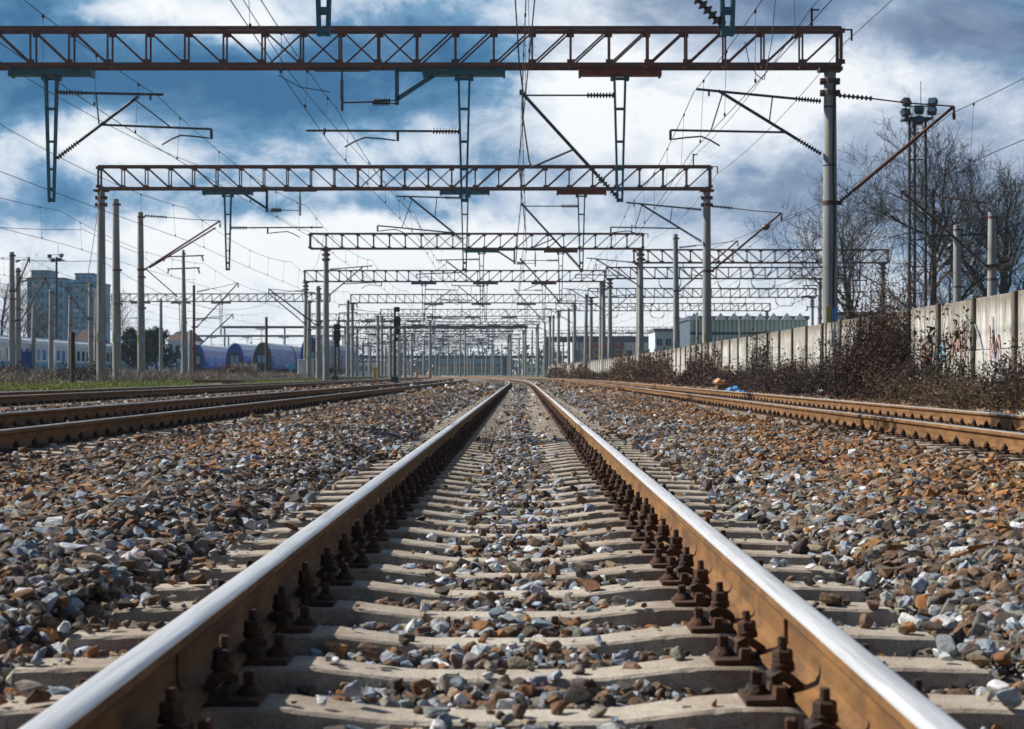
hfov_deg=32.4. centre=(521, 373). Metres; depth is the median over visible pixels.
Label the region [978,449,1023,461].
concrete sleeper
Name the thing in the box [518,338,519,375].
catenary mast
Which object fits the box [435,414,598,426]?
concrete sleeper
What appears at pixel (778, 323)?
window
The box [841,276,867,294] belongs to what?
catenary mast
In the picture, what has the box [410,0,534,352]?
overhead line
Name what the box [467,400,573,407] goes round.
concrete sleeper
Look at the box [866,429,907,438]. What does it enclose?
concrete sleeper
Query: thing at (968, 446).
concrete sleeper
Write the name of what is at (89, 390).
rail
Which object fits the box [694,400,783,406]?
concrete sleeper
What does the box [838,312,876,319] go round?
industrial hall
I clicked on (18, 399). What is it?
rail
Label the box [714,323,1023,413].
undergrowth
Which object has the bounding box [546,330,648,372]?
overbridge
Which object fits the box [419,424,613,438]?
concrete sleeper
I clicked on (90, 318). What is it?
catenary mast
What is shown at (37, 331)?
bare tree
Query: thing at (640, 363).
bramble bush
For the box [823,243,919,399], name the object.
bramble bush
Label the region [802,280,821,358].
catenary mast
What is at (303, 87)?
feeder wire
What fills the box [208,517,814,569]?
concrete sleeper
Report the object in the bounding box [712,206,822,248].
cantilever arm
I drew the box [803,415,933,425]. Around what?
concrete sleeper
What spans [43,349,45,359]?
window
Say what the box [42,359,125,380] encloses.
bramble bush
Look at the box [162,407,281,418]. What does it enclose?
concrete sleeper
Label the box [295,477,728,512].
concrete sleeper
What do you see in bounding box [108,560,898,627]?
concrete sleeper
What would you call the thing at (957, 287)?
catenary mast
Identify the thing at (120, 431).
concrete sleeper
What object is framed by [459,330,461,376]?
catenary mast
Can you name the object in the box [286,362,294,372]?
track sign
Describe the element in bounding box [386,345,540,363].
catenary gantry
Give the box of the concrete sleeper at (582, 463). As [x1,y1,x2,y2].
[372,446,661,468]
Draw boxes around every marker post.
[70,332,75,382]
[373,367,376,378]
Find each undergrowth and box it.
[562,358,744,388]
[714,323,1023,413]
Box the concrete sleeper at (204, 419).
[93,413,235,425]
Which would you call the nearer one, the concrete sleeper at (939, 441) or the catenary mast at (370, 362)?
the concrete sleeper at (939, 441)
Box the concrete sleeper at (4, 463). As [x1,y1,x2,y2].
[0,461,13,466]
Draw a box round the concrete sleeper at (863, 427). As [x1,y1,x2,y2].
[838,420,991,432]
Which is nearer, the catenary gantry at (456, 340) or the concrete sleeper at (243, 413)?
the concrete sleeper at (243, 413)
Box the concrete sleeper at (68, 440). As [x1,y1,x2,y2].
[47,433,114,450]
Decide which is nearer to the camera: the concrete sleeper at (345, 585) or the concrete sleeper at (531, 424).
the concrete sleeper at (345, 585)
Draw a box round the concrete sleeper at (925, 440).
[902,433,931,444]
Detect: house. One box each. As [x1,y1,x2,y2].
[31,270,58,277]
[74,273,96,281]
[75,329,108,342]
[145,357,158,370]
[166,332,202,372]
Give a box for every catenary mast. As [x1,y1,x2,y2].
[9,252,29,367]
[15,268,46,366]
[31,305,35,368]
[48,290,53,370]
[65,283,93,369]
[68,296,73,368]
[94,292,96,367]
[112,199,121,381]
[137,212,220,379]
[159,299,163,370]
[163,250,203,376]
[188,330,192,372]
[268,286,321,378]
[307,300,311,376]
[336,300,359,376]
[355,336,357,375]
[365,315,390,377]
[369,346,371,375]
[384,346,386,375]
[389,328,390,377]
[393,330,415,377]
[397,341,397,374]
[410,334,412,376]
[423,338,425,375]
[435,345,444,376]
[435,350,436,375]
[447,342,448,375]
[454,350,455,375]
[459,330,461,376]
[467,346,468,375]
[473,352,474,375]
[485,348,486,375]
[493,345,494,375]
[501,344,502,375]
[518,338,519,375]
[526,334,526,373]
[531,330,532,375]
[544,323,545,376]
[552,315,554,363]
[562,342,564,362]
[567,308,570,362]
[578,342,579,361]
[584,294,588,366]
[599,282,601,358]
[673,234,738,348]
[696,312,698,343]
[739,316,741,336]
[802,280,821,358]
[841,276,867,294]
[900,190,998,349]
[926,225,986,351]
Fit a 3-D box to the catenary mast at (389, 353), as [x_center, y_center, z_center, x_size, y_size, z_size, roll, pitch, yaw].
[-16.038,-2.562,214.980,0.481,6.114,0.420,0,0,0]
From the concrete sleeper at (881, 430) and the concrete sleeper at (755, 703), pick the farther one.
the concrete sleeper at (881, 430)
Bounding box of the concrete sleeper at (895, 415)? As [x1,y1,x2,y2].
[775,412,906,420]
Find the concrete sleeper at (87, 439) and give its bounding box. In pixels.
[76,432,125,444]
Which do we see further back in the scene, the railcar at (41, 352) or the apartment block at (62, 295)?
the apartment block at (62, 295)
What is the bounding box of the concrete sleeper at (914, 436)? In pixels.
[875,431,919,441]
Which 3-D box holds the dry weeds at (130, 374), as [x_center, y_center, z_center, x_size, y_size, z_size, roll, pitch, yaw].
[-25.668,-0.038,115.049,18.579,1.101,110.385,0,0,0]
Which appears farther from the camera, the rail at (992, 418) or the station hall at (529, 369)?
the station hall at (529, 369)
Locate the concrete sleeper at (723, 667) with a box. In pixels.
[5,607,995,698]
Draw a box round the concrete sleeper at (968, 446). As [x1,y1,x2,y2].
[923,439,989,453]
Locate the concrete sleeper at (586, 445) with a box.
[384,441,652,462]
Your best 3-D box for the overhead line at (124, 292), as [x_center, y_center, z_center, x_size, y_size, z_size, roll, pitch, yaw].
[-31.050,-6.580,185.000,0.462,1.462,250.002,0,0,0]
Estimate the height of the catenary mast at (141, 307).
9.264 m
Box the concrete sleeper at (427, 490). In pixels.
[320,467,708,498]
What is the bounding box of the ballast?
[0,379,1023,728]
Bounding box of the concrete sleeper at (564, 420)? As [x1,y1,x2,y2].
[428,418,605,431]
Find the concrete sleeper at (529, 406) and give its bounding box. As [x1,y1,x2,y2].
[469,399,569,406]
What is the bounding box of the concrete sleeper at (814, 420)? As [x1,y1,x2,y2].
[792,414,932,423]
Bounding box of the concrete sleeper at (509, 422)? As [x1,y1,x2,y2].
[443,411,595,422]
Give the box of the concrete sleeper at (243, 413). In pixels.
[140,408,271,420]
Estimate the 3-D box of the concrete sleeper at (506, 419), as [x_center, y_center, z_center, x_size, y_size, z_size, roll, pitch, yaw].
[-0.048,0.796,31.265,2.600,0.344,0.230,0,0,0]
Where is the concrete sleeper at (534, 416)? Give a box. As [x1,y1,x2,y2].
[456,407,581,416]
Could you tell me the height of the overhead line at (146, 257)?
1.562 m
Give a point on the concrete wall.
(994, 317)
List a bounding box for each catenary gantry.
[0,8,955,322]
[93,154,781,382]
[108,293,330,334]
[168,335,343,346]
[222,326,527,375]
[268,264,644,370]
[308,225,647,380]
[311,314,440,377]
[316,0,735,36]
[350,294,578,376]
[350,328,511,375]
[350,334,547,353]
[350,341,493,354]
[354,343,471,374]
[354,347,457,374]
[355,322,538,375]
[368,340,483,375]
[380,305,551,375]
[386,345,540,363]
[387,331,509,375]
[392,318,539,376]
[392,336,492,375]
[401,325,523,375]
[407,338,541,375]
[542,342,561,374]
[556,303,770,363]
[571,327,672,335]
[587,288,816,360]
[605,267,851,358]
[632,249,888,354]
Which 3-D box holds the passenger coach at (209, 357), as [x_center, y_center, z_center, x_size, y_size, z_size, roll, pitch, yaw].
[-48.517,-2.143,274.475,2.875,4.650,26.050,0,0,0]
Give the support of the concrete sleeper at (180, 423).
on the ground at (96, 598)
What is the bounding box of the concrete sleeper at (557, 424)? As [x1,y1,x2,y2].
[434,416,604,428]
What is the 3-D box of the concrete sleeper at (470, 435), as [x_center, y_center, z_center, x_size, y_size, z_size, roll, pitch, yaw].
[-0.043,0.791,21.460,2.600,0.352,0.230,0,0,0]
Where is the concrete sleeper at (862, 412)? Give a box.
[756,408,866,416]
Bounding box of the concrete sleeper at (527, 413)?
[458,405,582,413]
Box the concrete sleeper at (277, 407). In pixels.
[194,404,302,414]
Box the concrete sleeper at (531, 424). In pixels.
[441,413,597,424]
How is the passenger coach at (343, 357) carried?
on the ground at (96, 598)
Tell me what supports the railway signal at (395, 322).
on the ground at (96, 598)
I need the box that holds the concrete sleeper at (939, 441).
[903,435,958,446]
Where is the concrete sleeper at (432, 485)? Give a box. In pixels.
[334,463,700,493]
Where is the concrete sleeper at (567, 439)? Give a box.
[405,428,628,443]
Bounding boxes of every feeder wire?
[0,61,323,266]
[0,227,194,279]
[0,258,260,309]
[76,191,100,345]
[243,0,443,252]
[278,75,329,91]
[462,0,891,342]
[515,0,531,165]
[516,204,520,260]
[555,0,818,304]
[745,0,775,79]
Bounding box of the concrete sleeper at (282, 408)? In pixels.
[200,403,305,413]
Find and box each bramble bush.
[0,360,41,377]
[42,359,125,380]
[213,356,261,377]
[544,362,567,378]
[564,358,594,379]
[604,349,633,380]
[621,347,661,382]
[682,347,731,385]
[755,344,811,393]
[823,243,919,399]
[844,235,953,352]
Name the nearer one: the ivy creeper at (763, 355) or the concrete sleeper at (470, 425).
the concrete sleeper at (470, 425)
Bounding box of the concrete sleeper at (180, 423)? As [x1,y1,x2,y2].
[52,416,212,429]
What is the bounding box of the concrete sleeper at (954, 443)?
[912,437,961,449]
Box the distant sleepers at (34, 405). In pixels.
[0,378,709,408]
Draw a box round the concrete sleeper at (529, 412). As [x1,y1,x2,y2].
[488,404,569,412]
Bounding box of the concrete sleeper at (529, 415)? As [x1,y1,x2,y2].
[455,406,585,415]
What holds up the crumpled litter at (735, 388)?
on the ballast
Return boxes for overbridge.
[329,351,566,375]
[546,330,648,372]
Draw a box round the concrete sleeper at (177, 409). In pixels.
[175,406,289,415]
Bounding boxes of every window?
[0,347,3,358]
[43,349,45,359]
[77,351,79,360]
[657,339,661,345]
[666,339,670,345]
[690,320,695,332]
[690,335,695,344]
[698,320,701,332]
[711,320,714,332]
[715,320,722,332]
[716,335,722,340]
[723,320,731,332]
[724,335,731,339]
[732,320,738,332]
[741,320,749,332]
[749,320,756,332]
[757,320,765,332]
[766,320,773,332]
[775,320,781,331]
[783,320,790,329]
[792,320,798,327]
[800,320,807,326]
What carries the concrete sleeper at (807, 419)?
on the ground at (96, 598)
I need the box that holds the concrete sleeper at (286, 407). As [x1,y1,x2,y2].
[206,403,308,411]
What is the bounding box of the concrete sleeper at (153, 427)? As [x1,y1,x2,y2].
[23,419,189,434]
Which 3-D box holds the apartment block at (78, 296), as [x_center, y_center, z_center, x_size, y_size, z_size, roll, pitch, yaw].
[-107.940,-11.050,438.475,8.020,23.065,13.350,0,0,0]
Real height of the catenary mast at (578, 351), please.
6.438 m
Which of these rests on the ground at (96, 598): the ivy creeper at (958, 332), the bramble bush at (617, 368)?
the bramble bush at (617, 368)
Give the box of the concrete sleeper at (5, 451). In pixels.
[0,445,46,458]
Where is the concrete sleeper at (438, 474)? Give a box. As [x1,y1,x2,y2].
[343,456,685,482]
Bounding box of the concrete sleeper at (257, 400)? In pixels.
[256,398,343,406]
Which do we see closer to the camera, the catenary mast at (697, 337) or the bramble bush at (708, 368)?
the bramble bush at (708, 368)
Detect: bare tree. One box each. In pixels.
[0,247,58,334]
[0,276,64,336]
[0,283,60,337]
[21,305,67,338]
[106,285,150,340]
[744,161,912,319]
[786,87,1023,352]
[889,136,1023,349]
[904,247,1000,303]
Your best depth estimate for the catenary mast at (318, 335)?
127.85 m
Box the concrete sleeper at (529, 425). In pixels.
[440,414,597,425]
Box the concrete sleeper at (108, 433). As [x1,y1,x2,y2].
[104,428,149,441]
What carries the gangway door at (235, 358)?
in the passenger coach at (238, 352)
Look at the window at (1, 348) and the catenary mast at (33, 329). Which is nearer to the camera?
the window at (1, 348)
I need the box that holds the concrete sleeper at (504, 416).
[451,407,586,416]
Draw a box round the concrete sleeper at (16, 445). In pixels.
[7,440,67,455]
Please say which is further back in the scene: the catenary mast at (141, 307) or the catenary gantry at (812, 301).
the catenary gantry at (812, 301)
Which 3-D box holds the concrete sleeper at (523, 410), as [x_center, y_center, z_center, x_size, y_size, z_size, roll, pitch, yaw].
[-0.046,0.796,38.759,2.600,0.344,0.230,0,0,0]
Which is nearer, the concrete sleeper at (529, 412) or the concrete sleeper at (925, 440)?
the concrete sleeper at (925, 440)
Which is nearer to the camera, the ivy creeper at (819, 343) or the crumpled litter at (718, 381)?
the ivy creeper at (819, 343)
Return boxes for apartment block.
[26,278,74,373]
[67,282,110,342]
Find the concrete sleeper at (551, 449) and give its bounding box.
[401,433,634,450]
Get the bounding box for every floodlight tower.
[47,253,64,338]
[900,81,937,307]
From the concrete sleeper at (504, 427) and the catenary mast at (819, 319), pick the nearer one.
the concrete sleeper at (504, 427)
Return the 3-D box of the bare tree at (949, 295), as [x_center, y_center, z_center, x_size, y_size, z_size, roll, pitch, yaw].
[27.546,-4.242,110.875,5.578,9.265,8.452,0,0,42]
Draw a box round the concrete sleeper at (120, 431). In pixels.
[116,426,161,439]
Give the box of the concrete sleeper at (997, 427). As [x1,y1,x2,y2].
[847,422,1003,434]
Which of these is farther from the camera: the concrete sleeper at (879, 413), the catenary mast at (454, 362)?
the catenary mast at (454, 362)
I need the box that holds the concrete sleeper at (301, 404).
[226,401,323,409]
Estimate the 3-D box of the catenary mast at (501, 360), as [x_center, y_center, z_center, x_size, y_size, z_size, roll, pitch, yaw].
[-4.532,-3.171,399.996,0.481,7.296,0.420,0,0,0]
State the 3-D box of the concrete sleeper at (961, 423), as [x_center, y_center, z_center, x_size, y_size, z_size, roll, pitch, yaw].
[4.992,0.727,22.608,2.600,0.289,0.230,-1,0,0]
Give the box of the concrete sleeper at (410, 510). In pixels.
[281,484,739,521]
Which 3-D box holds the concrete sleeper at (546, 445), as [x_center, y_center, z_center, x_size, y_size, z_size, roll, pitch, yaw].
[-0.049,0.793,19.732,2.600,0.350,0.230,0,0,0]
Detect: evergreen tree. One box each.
[121,325,155,368]
[145,325,180,370]
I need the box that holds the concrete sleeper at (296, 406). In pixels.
[222,401,320,410]
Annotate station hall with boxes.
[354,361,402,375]
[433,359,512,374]
[527,364,542,374]
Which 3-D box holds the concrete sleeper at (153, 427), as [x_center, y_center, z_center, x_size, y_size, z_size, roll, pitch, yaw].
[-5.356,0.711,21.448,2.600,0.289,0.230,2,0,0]
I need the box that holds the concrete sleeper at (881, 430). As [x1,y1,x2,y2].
[863,423,1019,435]
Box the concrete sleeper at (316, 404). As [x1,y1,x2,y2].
[244,399,335,407]
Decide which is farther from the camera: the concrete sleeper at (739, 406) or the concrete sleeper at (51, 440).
the concrete sleeper at (739, 406)
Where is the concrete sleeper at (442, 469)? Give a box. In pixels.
[357,452,679,476]
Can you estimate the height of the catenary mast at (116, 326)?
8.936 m
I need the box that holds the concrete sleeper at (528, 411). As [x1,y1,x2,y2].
[462,403,579,411]
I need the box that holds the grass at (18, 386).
[0,378,340,391]
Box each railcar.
[0,335,48,370]
[47,339,93,371]
[106,343,136,370]
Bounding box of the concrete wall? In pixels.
[548,290,1023,393]
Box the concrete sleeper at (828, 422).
[806,416,943,426]
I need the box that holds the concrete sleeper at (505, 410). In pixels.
[468,403,571,410]
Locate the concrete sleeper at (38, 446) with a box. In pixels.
[13,438,84,453]
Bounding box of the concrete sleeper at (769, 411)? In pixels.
[756,408,860,415]
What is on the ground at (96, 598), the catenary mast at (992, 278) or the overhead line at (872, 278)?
the catenary mast at (992, 278)
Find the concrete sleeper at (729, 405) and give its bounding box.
[724,402,805,408]
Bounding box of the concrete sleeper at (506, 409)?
[467,402,572,409]
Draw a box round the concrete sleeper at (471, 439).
[413,427,626,442]
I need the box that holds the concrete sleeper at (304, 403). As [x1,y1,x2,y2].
[230,401,325,409]
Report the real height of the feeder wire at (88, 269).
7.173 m
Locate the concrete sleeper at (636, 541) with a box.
[227,507,791,554]
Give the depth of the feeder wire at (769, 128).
60.45 m
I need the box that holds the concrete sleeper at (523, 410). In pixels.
[461,402,576,410]
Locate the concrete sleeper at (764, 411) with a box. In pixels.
[756,407,854,414]
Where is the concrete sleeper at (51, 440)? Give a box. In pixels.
[44,436,99,450]
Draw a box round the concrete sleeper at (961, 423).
[835,418,976,428]
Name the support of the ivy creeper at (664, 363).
attached to the concrete wall
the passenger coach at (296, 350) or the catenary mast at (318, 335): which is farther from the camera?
the passenger coach at (296, 350)
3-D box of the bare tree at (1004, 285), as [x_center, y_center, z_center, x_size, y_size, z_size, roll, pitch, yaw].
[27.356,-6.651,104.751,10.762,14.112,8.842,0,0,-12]
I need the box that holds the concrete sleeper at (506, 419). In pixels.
[449,409,586,419]
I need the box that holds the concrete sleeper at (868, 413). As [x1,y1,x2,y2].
[756,409,874,417]
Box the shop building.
[570,336,648,362]
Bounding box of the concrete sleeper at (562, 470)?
[359,449,671,472]
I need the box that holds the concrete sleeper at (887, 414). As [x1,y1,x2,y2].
[763,411,897,421]
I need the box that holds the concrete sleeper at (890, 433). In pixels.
[855,427,1023,437]
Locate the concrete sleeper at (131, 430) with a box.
[0,422,171,437]
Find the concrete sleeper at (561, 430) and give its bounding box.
[422,422,603,434]
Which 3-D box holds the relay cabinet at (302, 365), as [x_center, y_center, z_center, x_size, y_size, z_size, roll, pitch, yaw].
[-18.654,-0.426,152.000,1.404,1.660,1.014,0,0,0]
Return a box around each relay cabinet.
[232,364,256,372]
[297,359,313,376]
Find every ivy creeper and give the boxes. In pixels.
[645,347,673,373]
[685,338,720,371]
[746,328,773,380]
[815,331,847,370]
[864,305,898,366]
[908,300,975,389]
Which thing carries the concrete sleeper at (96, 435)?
on the ground at (96, 598)
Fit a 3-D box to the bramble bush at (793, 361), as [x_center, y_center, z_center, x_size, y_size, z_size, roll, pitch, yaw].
[7.283,-0.073,48.960,1.320,1.547,4.584,0,0,0]
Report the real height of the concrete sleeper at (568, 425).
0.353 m
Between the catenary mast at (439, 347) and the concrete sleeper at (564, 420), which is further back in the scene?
the catenary mast at (439, 347)
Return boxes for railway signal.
[331,324,340,380]
[391,307,400,382]
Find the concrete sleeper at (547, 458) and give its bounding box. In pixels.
[397,438,652,459]
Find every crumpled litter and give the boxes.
[713,378,724,385]
[725,386,740,390]
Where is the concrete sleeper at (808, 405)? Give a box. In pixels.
[712,403,810,409]
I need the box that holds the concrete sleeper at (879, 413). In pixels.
[759,410,881,418]
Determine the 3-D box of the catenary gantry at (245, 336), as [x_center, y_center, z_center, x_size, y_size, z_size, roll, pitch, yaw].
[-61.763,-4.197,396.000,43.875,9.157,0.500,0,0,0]
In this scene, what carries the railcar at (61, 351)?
on the ground at (96, 598)
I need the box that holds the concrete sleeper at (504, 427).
[434,415,602,427]
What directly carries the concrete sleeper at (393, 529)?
on the ground at (96, 598)
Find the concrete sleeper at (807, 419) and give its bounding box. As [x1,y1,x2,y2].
[778,413,923,422]
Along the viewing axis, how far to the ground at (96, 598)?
197.23 m
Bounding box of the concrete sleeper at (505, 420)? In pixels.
[446,410,593,420]
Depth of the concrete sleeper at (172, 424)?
22.57 m
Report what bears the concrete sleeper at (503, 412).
on the ground at (96, 598)
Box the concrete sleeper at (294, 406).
[216,402,316,410]
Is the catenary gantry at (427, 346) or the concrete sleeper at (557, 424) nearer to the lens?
the concrete sleeper at (557, 424)
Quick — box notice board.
[21,351,31,369]
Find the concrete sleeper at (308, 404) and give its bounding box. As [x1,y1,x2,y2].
[235,400,329,408]
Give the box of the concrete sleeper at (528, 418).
[459,408,578,418]
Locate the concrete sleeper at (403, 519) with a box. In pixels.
[266,491,757,530]
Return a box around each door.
[37,349,40,359]
[195,354,201,368]
[228,353,240,367]
[256,352,264,367]
[303,349,315,366]
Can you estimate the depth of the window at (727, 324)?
204.94 m
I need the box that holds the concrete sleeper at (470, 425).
[426,420,607,433]
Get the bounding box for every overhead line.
[0,0,424,352]
[0,124,387,331]
[0,257,321,334]
[1,283,301,341]
[2,198,350,331]
[230,0,462,348]
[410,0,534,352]
[445,0,831,351]
[473,78,1023,352]
[629,184,1023,335]
[711,210,1023,322]
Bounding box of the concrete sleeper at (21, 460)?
[14,457,32,463]
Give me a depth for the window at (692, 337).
204.94 m
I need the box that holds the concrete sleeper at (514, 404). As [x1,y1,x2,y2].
[473,398,566,404]
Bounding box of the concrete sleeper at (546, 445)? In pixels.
[402,429,629,446]
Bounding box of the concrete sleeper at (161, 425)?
[35,418,197,432]
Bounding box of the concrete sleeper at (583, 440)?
[389,437,645,456]
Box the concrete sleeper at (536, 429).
[433,417,601,429]
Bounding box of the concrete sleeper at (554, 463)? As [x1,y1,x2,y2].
[370,443,659,465]
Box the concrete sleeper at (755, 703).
[0,635,1023,728]
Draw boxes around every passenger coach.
[187,344,227,371]
[225,343,255,368]
[252,342,295,373]
[284,345,300,374]
[299,336,340,373]
[329,345,357,374]
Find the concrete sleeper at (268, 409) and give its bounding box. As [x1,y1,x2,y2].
[182,405,294,415]
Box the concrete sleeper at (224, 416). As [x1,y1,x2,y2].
[121,410,253,421]
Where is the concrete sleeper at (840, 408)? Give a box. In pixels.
[739,406,842,413]
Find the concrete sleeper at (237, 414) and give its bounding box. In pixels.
[130,409,266,420]
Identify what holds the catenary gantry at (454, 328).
on the ground at (96, 598)
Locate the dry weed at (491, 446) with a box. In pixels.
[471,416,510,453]
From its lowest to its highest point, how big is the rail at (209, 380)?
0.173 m
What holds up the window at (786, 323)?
in the industrial hall at (729, 328)
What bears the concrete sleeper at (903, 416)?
on the ground at (96, 598)
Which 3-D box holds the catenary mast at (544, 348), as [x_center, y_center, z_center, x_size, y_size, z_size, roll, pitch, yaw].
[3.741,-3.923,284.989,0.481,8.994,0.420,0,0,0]
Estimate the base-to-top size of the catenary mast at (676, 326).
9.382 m
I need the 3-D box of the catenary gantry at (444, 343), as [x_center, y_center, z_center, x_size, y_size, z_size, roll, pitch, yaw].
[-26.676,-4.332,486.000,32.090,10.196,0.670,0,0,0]
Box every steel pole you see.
[191,283,238,376]
[265,317,267,373]
[337,317,339,373]
[354,342,373,375]
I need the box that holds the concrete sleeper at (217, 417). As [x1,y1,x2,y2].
[110,411,248,423]
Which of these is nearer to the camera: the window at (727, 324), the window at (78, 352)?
the window at (78, 352)
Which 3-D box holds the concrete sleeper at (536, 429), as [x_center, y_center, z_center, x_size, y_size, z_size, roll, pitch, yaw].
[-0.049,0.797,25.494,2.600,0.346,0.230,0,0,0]
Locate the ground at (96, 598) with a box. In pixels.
[0,374,1020,684]
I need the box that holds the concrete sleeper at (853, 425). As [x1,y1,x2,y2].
[837,419,978,430]
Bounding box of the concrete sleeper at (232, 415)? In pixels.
[132,410,261,420]
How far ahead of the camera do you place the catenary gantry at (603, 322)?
159.52 m
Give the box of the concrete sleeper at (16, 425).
[9,420,180,435]
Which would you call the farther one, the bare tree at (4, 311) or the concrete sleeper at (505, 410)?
the bare tree at (4, 311)
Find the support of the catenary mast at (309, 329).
on the ground at (96, 598)
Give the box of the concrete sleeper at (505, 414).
[455,406,583,414]
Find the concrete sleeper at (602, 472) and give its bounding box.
[335,459,692,487]
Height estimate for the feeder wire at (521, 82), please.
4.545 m
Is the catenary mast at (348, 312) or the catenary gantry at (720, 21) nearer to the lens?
the catenary gantry at (720, 21)
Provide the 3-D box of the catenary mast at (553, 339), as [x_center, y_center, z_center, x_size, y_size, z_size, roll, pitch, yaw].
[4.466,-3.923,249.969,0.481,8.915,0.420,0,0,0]
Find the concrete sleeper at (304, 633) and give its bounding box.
[63,579,936,659]
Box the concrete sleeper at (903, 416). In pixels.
[771,412,915,422]
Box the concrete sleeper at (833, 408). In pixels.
[735,405,835,412]
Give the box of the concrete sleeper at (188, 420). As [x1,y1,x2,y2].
[72,415,222,428]
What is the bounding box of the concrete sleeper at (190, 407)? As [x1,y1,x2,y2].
[188,404,298,414]
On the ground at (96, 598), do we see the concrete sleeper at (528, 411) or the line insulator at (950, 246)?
the concrete sleeper at (528, 411)
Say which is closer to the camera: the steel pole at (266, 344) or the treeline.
the steel pole at (266, 344)
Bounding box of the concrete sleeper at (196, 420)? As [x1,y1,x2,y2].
[83,414,229,427]
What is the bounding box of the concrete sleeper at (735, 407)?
[713,403,816,410]
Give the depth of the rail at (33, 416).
28.27 m
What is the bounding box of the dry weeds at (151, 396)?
[98,389,219,404]
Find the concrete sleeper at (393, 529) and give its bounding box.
[253,498,775,540]
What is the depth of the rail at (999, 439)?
20.62 m
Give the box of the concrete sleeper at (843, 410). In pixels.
[736,407,853,414]
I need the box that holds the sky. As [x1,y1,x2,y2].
[0,0,1023,373]
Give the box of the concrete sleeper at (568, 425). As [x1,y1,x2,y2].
[420,422,614,436]
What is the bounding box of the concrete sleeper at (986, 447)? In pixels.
[936,441,1008,455]
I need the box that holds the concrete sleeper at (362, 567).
[182,529,835,585]
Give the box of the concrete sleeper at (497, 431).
[429,419,608,432]
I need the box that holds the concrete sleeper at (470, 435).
[413,424,617,440]
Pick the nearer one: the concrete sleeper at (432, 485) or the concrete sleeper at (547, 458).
the concrete sleeper at (432, 485)
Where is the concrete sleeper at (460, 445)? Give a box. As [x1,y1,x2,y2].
[392,435,644,453]
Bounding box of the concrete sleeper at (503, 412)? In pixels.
[459,404,579,412]
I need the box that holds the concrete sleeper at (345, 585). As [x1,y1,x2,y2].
[149,543,865,604]
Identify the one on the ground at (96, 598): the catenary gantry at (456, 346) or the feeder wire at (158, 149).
the catenary gantry at (456, 346)
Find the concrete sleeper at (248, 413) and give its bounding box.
[155,407,276,419]
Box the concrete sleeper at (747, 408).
[730,405,835,412]
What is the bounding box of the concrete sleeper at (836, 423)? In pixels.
[810,417,954,427]
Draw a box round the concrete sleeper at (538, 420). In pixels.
[445,411,589,421]
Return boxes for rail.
[0,375,415,395]
[0,376,426,405]
[0,376,451,426]
[0,376,465,449]
[19,377,509,728]
[193,376,372,382]
[223,376,388,382]
[442,376,964,728]
[449,376,1023,453]
[485,376,1023,430]
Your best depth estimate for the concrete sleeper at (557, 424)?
25.99 m
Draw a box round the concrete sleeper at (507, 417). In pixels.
[450,408,586,417]
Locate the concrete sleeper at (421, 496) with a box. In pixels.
[316,472,722,505]
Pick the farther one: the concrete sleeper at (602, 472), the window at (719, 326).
the window at (719, 326)
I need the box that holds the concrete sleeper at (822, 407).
[728,404,826,411]
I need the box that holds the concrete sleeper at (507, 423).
[443,412,596,423]
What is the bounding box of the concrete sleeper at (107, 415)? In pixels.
[103,412,240,423]
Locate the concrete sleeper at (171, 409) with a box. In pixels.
[169,406,284,416]
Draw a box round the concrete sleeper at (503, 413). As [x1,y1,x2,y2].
[460,405,576,413]
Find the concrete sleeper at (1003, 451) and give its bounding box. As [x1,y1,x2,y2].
[951,444,1019,458]
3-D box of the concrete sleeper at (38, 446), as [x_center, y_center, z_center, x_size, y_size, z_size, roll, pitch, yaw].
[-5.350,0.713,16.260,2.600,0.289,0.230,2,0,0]
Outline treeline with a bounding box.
[163,341,1009,374]
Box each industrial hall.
[648,328,672,351]
[679,313,808,365]
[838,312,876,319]
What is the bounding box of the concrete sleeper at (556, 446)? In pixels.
[401,431,631,449]
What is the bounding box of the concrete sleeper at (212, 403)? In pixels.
[211,402,312,410]
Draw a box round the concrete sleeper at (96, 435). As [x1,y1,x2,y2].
[89,430,139,443]
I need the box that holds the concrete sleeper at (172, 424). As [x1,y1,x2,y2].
[49,417,207,431]
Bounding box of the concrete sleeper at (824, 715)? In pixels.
[78,678,928,728]
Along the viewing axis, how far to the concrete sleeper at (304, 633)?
5.21 m
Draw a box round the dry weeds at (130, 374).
[0,365,337,386]
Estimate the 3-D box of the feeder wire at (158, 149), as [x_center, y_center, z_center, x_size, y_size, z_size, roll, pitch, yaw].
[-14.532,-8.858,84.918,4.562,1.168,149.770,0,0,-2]
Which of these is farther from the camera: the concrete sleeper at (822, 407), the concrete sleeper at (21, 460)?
the concrete sleeper at (822, 407)
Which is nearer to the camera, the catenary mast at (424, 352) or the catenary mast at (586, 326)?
the catenary mast at (586, 326)
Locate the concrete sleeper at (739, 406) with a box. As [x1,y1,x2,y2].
[726,404,824,410]
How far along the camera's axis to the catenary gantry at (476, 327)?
317.79 m
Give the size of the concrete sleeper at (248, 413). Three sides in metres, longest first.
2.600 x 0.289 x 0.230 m
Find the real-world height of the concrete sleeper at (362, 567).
0.347 m

